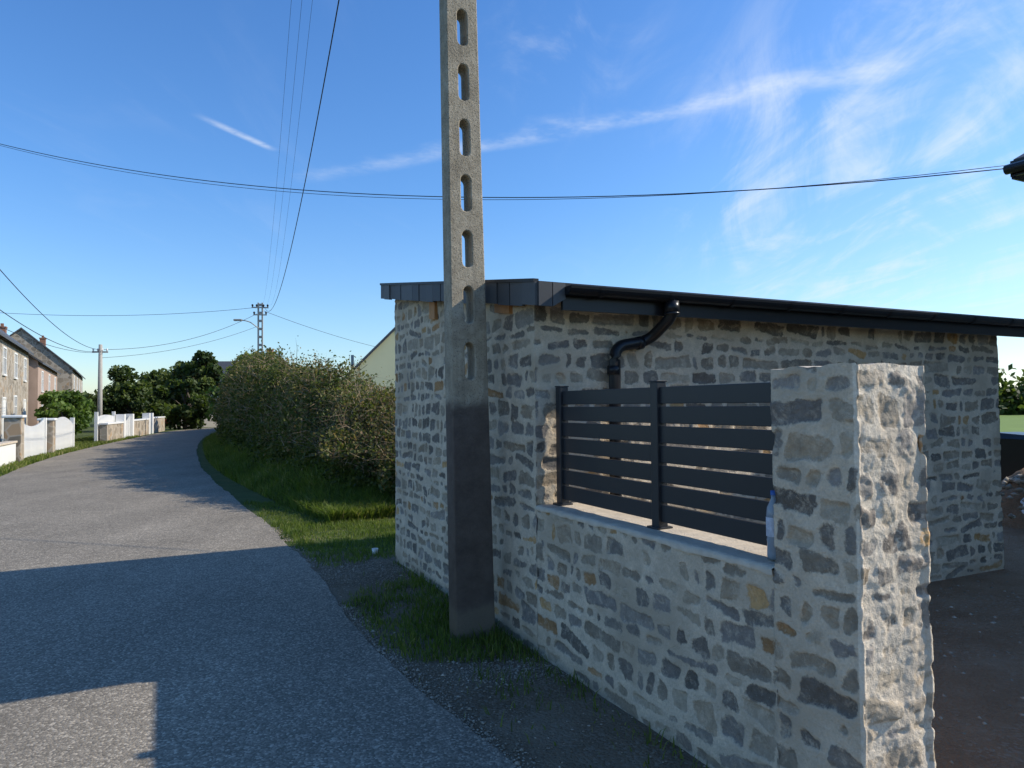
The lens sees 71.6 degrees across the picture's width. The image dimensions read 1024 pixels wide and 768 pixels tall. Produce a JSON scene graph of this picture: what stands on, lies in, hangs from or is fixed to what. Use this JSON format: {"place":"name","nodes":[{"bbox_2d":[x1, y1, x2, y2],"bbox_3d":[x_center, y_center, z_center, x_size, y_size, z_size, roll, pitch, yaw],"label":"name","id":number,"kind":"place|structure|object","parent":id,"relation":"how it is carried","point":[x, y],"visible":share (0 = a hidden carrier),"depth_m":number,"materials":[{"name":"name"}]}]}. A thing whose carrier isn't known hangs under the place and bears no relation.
{"place":"outdoors","nodes":[
{"label":"outdoors","id":0,"kind":"place"},
{"bbox_2d":[0,335,28,441],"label":"walls","id":1,"kind":"structure","parent":0,"point":[10,386],"depth_m":35.94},
{"bbox_2d":[1,346,26,441],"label":"window frames","id":2,"kind":"structure","parent":1,"relation":"attached to","point":[4,368],"depth_m":36.32,"materials":[{"name":"white wood"}]},
{"bbox_2d":[5,349,25,379],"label":"window panes","id":3,"kind":"object","parent":2,"relation":"in","point":[16,364],"visible":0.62,"depth_m":37.24,"materials":[{"name":"grey glass"}]},
{"bbox_2d":[0,329,33,355],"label":"roof","id":4,"kind":"structure","parent":1,"relation":"on","point":[6,336],"depth_m":36.06,"materials":[{"name":"stone"}]},
{"bbox_2d":[0,323,7,332],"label":"chimney","id":5,"kind":"object","parent":4,"relation":"on","point":[3,326],"visible":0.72,"depth_m":53.84,"materials":[{"name":"brick"}]},
{"bbox_2d":[28,356,56,425],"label":"walls","id":6,"kind":"structure","parent":0,"point":[36,367],"depth_m":42.86,"materials":[{"name":"paint"}]},
{"bbox_2d":[29,354,60,373],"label":"roof","id":7,"kind":"structure","parent":6,"relation":"on","point":[44,363],"depth_m":43.33,"materials":[{"name":"stone"}]},
{"bbox_2d":[41,371,55,405],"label":"window frames","id":8,"kind":"structure","parent":6,"relation":"attached to","point":[42,381],"depth_m":45.63,"materials":[{"name":"white wood"}]},
{"bbox_2d":[2,417,395,550],"bbox_3d":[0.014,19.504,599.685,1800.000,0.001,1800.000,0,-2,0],"label":"ground","id":9,"kind":"structure","parent":0,"point":[239,492],"depth_m":12.32,"materials":[{"name":"green plant"}]},
{"bbox_2d":[0,443,15,466],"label":"wall","id":10,"kind":"structure","parent":9,"relation":"on","point":[8,453],"depth_m":19.93,"materials":[{"name":"white paint"}]},
{"bbox_2d":[0,441,17,445],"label":"coping","id":11,"kind":"object","parent":10,"relation":"on","point":[6,443],"visible":1,"depth_m":19.86,"materials":[{"name":"white concrete"}]},
{"bbox_2d":[1,415,26,461],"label":"stone post","id":12,"kind":"object","parent":9,"relation":"on","point":[13,427],"visible":0.83,"depth_m":21.00,"materials":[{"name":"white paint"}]},
{"bbox_2d":[24,418,46,457],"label":"white gate","id":13,"kind":"structure","parent":9,"relation":"on","point":[35,439],"depth_m":23.43,"materials":[{"name":"paint"}]},
{"bbox_2d":[11,329,82,392],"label":"walls","id":14,"kind":"structure","parent":9,"relation":"on","point":[65,377],"depth_m":57.68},
{"bbox_2d":[9,327,84,378],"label":"roof","id":15,"kind":"structure","parent":14,"relation":"on","point":[46,348],"depth_m":57.44,"materials":[{"name":"stone"}]},
{"bbox_2d":[39,335,45,345],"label":"chimney","id":16,"kind":"object","parent":15,"relation":"on","point":[42,339],"visible":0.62,"depth_m":72.58,"materials":[{"name":"brick"}]},
{"bbox_2d":[74,375,81,392],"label":"window frames","id":17,"kind":"structure","parent":14,"relation":"attached to","point":[77,384],"depth_m":65.02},
{"bbox_2d":[37,418,57,452],"bbox_3d":[-16.341,1.845,24.956,0.540,1.280,0.540,0,-2,-24],"label":"stone post","id":18,"kind":"object","parent":9,"relation":"on","point":[51,427],"visible":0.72,"depth_m":24.82,"materials":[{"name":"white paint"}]},
{"bbox_2d":[35,398,87,429],"bbox_3d":[-20.880,1.713,33.036,1.977,2.128,2.171,0,-2,0],"label":"garden shrub","id":19,"kind":"object","parent":9,"relation":"on","point":[63,409],"visible":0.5,"depth_m":32.88,"materials":[{"name":"green plant"}]},
{"bbox_2d":[33,389,92,433],"bbox_3d":[-23.154,1.584,36.783,2.710,2.683,2.701,1,-2,-39],"label":"garden shrub","id":20,"kind":"object","parent":9,"relation":"on","point":[72,396],"visible":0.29,"depth_m":36.57,"materials":[{"name":"green plant"}]},
{"bbox_2d":[55,417,74,449],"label":"white gate","id":21,"kind":"structure","parent":9,"relation":"on","point":[65,433],"depth_m":27.27,"materials":[{"name":"paint"}]},
{"bbox_2d":[41,390,96,434],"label":"garden shrub","id":22,"kind":"object","parent":9,"relation":"on","point":[90,406],"visible":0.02,"depth_m":40.74,"materials":[{"name":"green plant"}]},
{"bbox_2d":[0,435,139,475],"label":"roadside grass","id":23,"kind":"structure","parent":9,"relation":"on","point":[80,443],"depth_m":25.20,"materials":[{"name":"green plant"}]},
{"bbox_2d":[83,390,111,415],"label":"distant tree line","id":24,"kind":"object","parent":9,"relation":"on","point":[93,410],"depth_m":143.32,"materials":[{"name":"green plant"}]},
{"bbox_2d":[92,344,107,415],"bbox_3d":[-20.206,0.435,34.803,0.702,4.751,0.251,0,-2,-28],"label":"street pole","id":25,"kind":"object","parent":9,"relation":"on","point":[100,377],"visible":0.76,"depth_m":34.75,"materials":[{"name":"white paint"}]},
{"bbox_2d":[0,310,97,351],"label":"telephone line","id":26,"kind":"object","parent":25,"relation":"attached to","point":[41,335],"visible":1,"depth_m":21.03,"materials":[{"name":"rubber"}]},
{"bbox_2d":[0,270,99,349],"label":"telephone line","id":27,"kind":"object","parent":25,"relation":"attached to","point":[39,311],"visible":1,"depth_m":19.66,"materials":[{"name":"rubber"}]},
{"bbox_2d":[0,326,100,352],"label":"telephone line","id":28,"kind":"object","parent":25,"relation":"attached to","point":[46,344],"visible":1,"depth_m":22.96,"materials":[{"name":"rubber"}]},
{"bbox_2d":[103,327,254,357],"bbox_3d":[-17.981,-2.421,39.441,0.020,2.517,10.069,-1,-2,25],"label":"telephone line","id":29,"kind":"object","parent":25,"relation":"attached to","point":[174,349],"visible":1,"depth_m":38.58,"materials":[{"name":"rubber"}]},
{"bbox_2d":[103,314,255,349],"bbox_3d":[-17.985,-3.021,39.459,0.024,2.920,10.070,-1,-2,25],"label":"telephone line","id":30,"kind":"object","parent":25,"relation":"attached to","point":[175,342],"visible":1,"depth_m":38.79,"materials":[{"name":"rubber"}]},
{"bbox_2d":[94,411,114,440],"bbox_3d":[-20.034,2.090,34.972,0.140,1.450,3.760,0,-2,-18],"label":"white picket fence","id":31,"kind":"object","parent":9,"relation":"on","point":[102,419],"visible":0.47,"depth_m":33.77,"materials":[{"name":"paint"}]},
{"bbox_2d":[84,365,170,418],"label":"garden tree","id":32,"kind":"object","parent":9,"relation":"on","point":[125,395],"visible":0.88,"depth_m":49.05,"materials":[{"name":"green plant"}]},
{"bbox_2d":[126,416,129,435],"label":"white gate","id":33,"kind":"structure","parent":9,"relation":"on","point":[128,426],"depth_m":38.71,"materials":[{"name":"paint"}]},
{"bbox_2d":[100,417,164,440],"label":"wall","id":34,"kind":"structure","parent":9,"relation":"on","point":[111,432],"depth_m":39.66,"materials":[{"name":"beige stone"}]},
{"bbox_2d":[99,416,164,424],"bbox_3d":[-21.886,2.094,41.632,0.380,0.170,17.506,0,-2,-18],"label":"coping","id":35,"kind":"object","parent":34,"relation":"on","point":[107,423],"visible":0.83,"depth_m":35.78,"materials":[{"name":"white paint"}]},
{"bbox_2d":[116,413,153,437],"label":"posts","id":36,"kind":"object","parent":9,"relation":"on","point":[123,417],"visible":0.59,"depth_m":38.92,"materials":[{"name":"white paint"}]},
{"bbox_2d":[131,372,148,411],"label":"garden tree","id":37,"kind":"object","parent":9,"relation":"on","point":[141,375],"visible":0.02,"depth_m":71.54,"materials":[{"name":"green plant"}]},
{"bbox_2d":[141,369,171,402],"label":"garden tree","id":38,"kind":"object","parent":9,"relation":"on","point":[150,377],"visible":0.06,"depth_m":68.32,"materials":[{"name":"green plant"}]},
{"bbox_2d":[160,378,212,429],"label":"garden tree","id":39,"kind":"object","parent":9,"relation":"on","point":[184,416],"visible":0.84,"depth_m":52.54,"materials":[{"name":"green plant"}]},
{"bbox_2d":[155,361,221,404],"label":"garden tree","id":40,"kind":"object","parent":9,"relation":"on","point":[178,398],"visible":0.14,"depth_m":64.91,"materials":[{"name":"green plant"}]},
{"bbox_2d":[176,413,216,427],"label":"stone wall bend","id":41,"kind":"object","parent":9,"relation":"on","point":[210,423],"depth_m":58.73,"materials":[{"name":"grey stone"}]},
{"bbox_2d":[171,350,222,412],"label":"garden tree","id":42,"kind":"object","parent":9,"relation":"on","point":[203,369],"visible":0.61,"depth_m":63.00,"materials":[{"name":"green plant"}]},
{"bbox_2d":[205,365,232,422],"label":"ivy bush","id":43,"kind":"object","parent":9,"relation":"on","point":[210,411],"visible":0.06,"depth_m":46.41,"materials":[{"name":"green plant"}]},
{"bbox_2d":[233,303,268,353],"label":"street lamp pole","id":44,"kind":"object","parent":9,"relation":"on","point":[262,305],"visible":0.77,"depth_m":44.03,"materials":[{"name":"grey concrete"}]},
{"bbox_2d":[10,308,247,315],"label":"telephone line","id":45,"kind":"object","parent":44,"relation":"attached to","point":[120,315],"visible":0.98,"depth_m":42.06,"materials":[{"name":"rubber"}]},
{"bbox_2d":[263,0,291,302],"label":"power line","id":46,"kind":"object","parent":44,"relation":"attached to","point":[281,126],"visible":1,"depth_m":14.46,"materials":[{"name":"metal"}]},
{"bbox_2d":[265,311,374,346],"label":"telephone line","id":47,"kind":"object","parent":44,"relation":"attached to","point":[315,329],"visible":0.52,"depth_m":47.38,"materials":[{"name":"rubber"}]},
{"bbox_2d":[198,431,395,523],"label":"grass bank","id":48,"kind":"structure","parent":9,"relation":"on","point":[313,494],"depth_m":11.96,"materials":[{"name":"green plant"}]},
{"bbox_2d":[206,340,395,496],"bbox_3d":[-10.989,0.389,34.435,7.058,4.435,52.955,0,-2,-20],"label":"bramble hedge","id":49,"kind":"object","parent":48,"relation":"on","point":[266,402],"visible":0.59,"depth_m":14.07,"materials":[{"name":"green plant"}]},
{"bbox_2d":[439,0,494,642],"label":"concrete utility pole","id":50,"kind":"object","parent":9,"relation":"on","point":[470,570],"visible":0.99,"depth_m":4.88,"materials":[{"name":"grey concrete"}]},
{"bbox_2d":[271,3,301,286],"bbox_3d":[-8.192,-5.391,24.547,0.005,2.482,41.559,0,-2,-20],"label":"power line","id":51,"kind":"object","parent":50,"relation":"attached to","point":[290,120],"visible":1,"depth_m":13.96,"materials":[{"name":"metal"}]},
{"bbox_2d":[273,0,312,299],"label":"power line","id":52,"kind":"object","parent":50,"relation":"attached to","point":[298,124],"visible":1,"depth_m":14.17,"materials":[{"name":"metal"}]},
{"bbox_2d":[266,0,339,310],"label":"power line","id":53,"kind":"object","parent":50,"relation":"attached to","point":[314,131],"visible":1,"depth_m":13.46,"materials":[{"name":"metal"}]},
{"bbox_2d":[243,498,707,767],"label":"verge grass","id":54,"kind":"structure","parent":9,"relation":"on","point":[491,637],"depth_m":5.45,"materials":[{"name":"green plant"}]},
{"bbox_2d":[380,278,1023,650],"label":"stone shed","id":55,"kind":"structure","parent":9,"relation":"on","point":[544,338],"depth_m":5.44,"materials":[{"name":"stone"}]},
{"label":"walls","id":56,"kind":"object","parent":9,"relation":"on","visible":0},
{"bbox_2d":[218,361,235,380],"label":"roof","id":57,"kind":"structure","parent":56,"relation":"on","point":[223,364],"depth_m":87.44,"materials":[{"name":"stone"}]},
{"bbox_2d":[0,427,516,767],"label":"road","id":58,"kind":"structure","parent":0,"point":[166,601],"depth_m":4.82,"materials":[{"name":"grey asphalt"}]},
{"bbox_2d":[350,331,395,389],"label":"walls","id":59,"kind":"structure","parent":0,"point":[382,354],"depth_m":31.95,"materials":[{"name":"beige paint"}]},
{"bbox_2d":[343,327,394,380],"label":"roof","id":60,"kind":"structure","parent":59,"relation":"on","point":[378,344],"depth_m":31.75,"materials":[{"name":"stone"}]},
{"bbox_2d":[351,355,353,365],"bbox_3d":[-7.430,-0.851,33.052,0.134,1.000,0.134,0,-2,0],"label":"flue","id":61,"kind":"object","parent":60,"relation":"attached to","point":[352,359],"visible":0.46,"depth_m":33.00,"materials":[{"name":"grey metal"}]},
{"bbox_2d":[268,527,708,767],"bbox_3d":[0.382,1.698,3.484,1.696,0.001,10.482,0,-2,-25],"label":"dirt verge","id":62,"kind":"structure","parent":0,"point":[553,756],"depth_m":3.73,"materials":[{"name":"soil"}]},
{"bbox_2d":[0,0,1023,394],"label":"sky","id":63,"kind":"structure","parent":0,"point":[577,97],"materials":[{"name":"blue"}]},
{"bbox_2d":[927,527,1023,767],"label":"yard ground","id":64,"kind":"structure","parent":0,"point":[970,694],"depth_m":4.29,"materials":[{"name":"soil"}]},
{"bbox_2d":[536,511,779,767],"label":"stone wall","id":65,"kind":"structure","parent":64,"relation":"on","point":[679,644],"depth_m":3.38,"materials":[{"name":"stone"}]},
{"bbox_2d":[535,502,774,574],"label":"sill","id":66,"kind":"structure","parent":65,"relation":"on","point":[747,554],"depth_m":3.46,"materials":[{"name":"grey concrete"}]},
{"bbox_2d":[553,380,774,545],"bbox_3d":[0.736,0.370,3.763,0.100,0.772,1.954,0,-2,-26],"label":"slatted aluminium fence","id":67,"kind":"object","parent":66,"relation":"on","point":[658,414],"visible":0.7,"depth_m":3.59,"materials":[{"name":"black metal"}]},
{"bbox_2d":[766,490,775,559],"bbox_3d":[1.078,0.577,2.913,0.068,0.279,0.068,0,-2,0],"label":"water bottle","id":68,"kind":"object","parent":66,"relation":"on","point":[771,552],"visible":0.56,"depth_m":2.90,"materials":[{"name":"blue plastic"}]},
{"bbox_2d":[770,363,935,767],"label":"stone gate pillar","id":69,"kind":"structure","parent":64,"relation":"on","point":[854,659],"depth_m":2.56,"materials":[{"name":"stone"}]},
{"bbox_2d":[934,574,1023,762],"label":"yard rubble","id":70,"kind":"object","parent":64,"relation":"on","point":[984,723],"visible":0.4,"depth_m":4.50,"materials":[{"name":"grey gravel"}]},
{"bbox_2d":[1000,432,1023,481],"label":"wheeled bin","id":71,"kind":"object","parent":64,"relation":"on","point":[1012,454],"visible":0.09,"depth_m":11.53,"materials":[{"name":"black plastic"}]},
{"bbox_2d":[1000,468,1023,528],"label":"rubble heap","id":72,"kind":"object","parent":64,"relation":"on","point":[1008,506],"visible":0.29,"depth_m":9.18,"materials":[{"name":"grey stone"}]},
{"bbox_2d":[1000,474,1023,519],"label":"rubble stones","id":73,"kind":"object","parent":72,"relation":"attached to","point":[1016,479],"visible":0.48,"depth_m":9.29,"materials":[{"name":"grey stone"}]},
{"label":"walls","id":74,"kind":"object","parent":64,"relation":"on","visible":0},
{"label":"roof","id":75,"kind":"object","parent":74,"relation":"on","visible":0},
{"bbox_2d":[1003,160,1023,174],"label":"gutter","id":76,"kind":"object","parent":75,"relation":"attached to","point":[1014,167],"visible":1,"depth_m":7.89,"materials":[{"name":"black metal"}]},
{"bbox_2d":[1,144,1002,197],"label":"service cable","id":77,"kind":"object","parent":76,"relation":"attached to","point":[549,197],"visible":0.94,"depth_m":9.64,"materials":[{"name":"rubber"}]},
{"bbox_2d":[0,145,1003,199],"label":"service cable","id":78,"kind":"object","parent":76,"relation":"attached to","point":[525,199],"visible":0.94,"depth_m":9.97,"materials":[{"name":"rubber"}]},
{"bbox_2d":[1010,157,1023,176],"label":"eave fascia","id":79,"kind":"structure","parent":75,"relation":"attached to","point":[1017,173],"depth_m":7.94,"materials":[{"name":"black metal"}]},
{"bbox_2d":[1012,174,1023,181],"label":"verge board","id":80,"kind":"object","parent":75,"relation":"attached to","point":[1019,178],"visible":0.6,"depth_m":8.05,"materials":[{"name":"black metal"}]},
{"bbox_2d":[999,415,1023,431],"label":"meadow","id":81,"kind":"structure","parent":0,"point":[1011,423],"depth_m":50.21,"materials":[{"name":"green plant"}]},
{"bbox_2d":[998,364,1023,414],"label":"field hedgerow","id":82,"kind":"object","parent":81,"relation":"on","point":[1011,399],"visible":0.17,"depth_m":81.40,"materials":[{"name":"green plant"}]}
]}

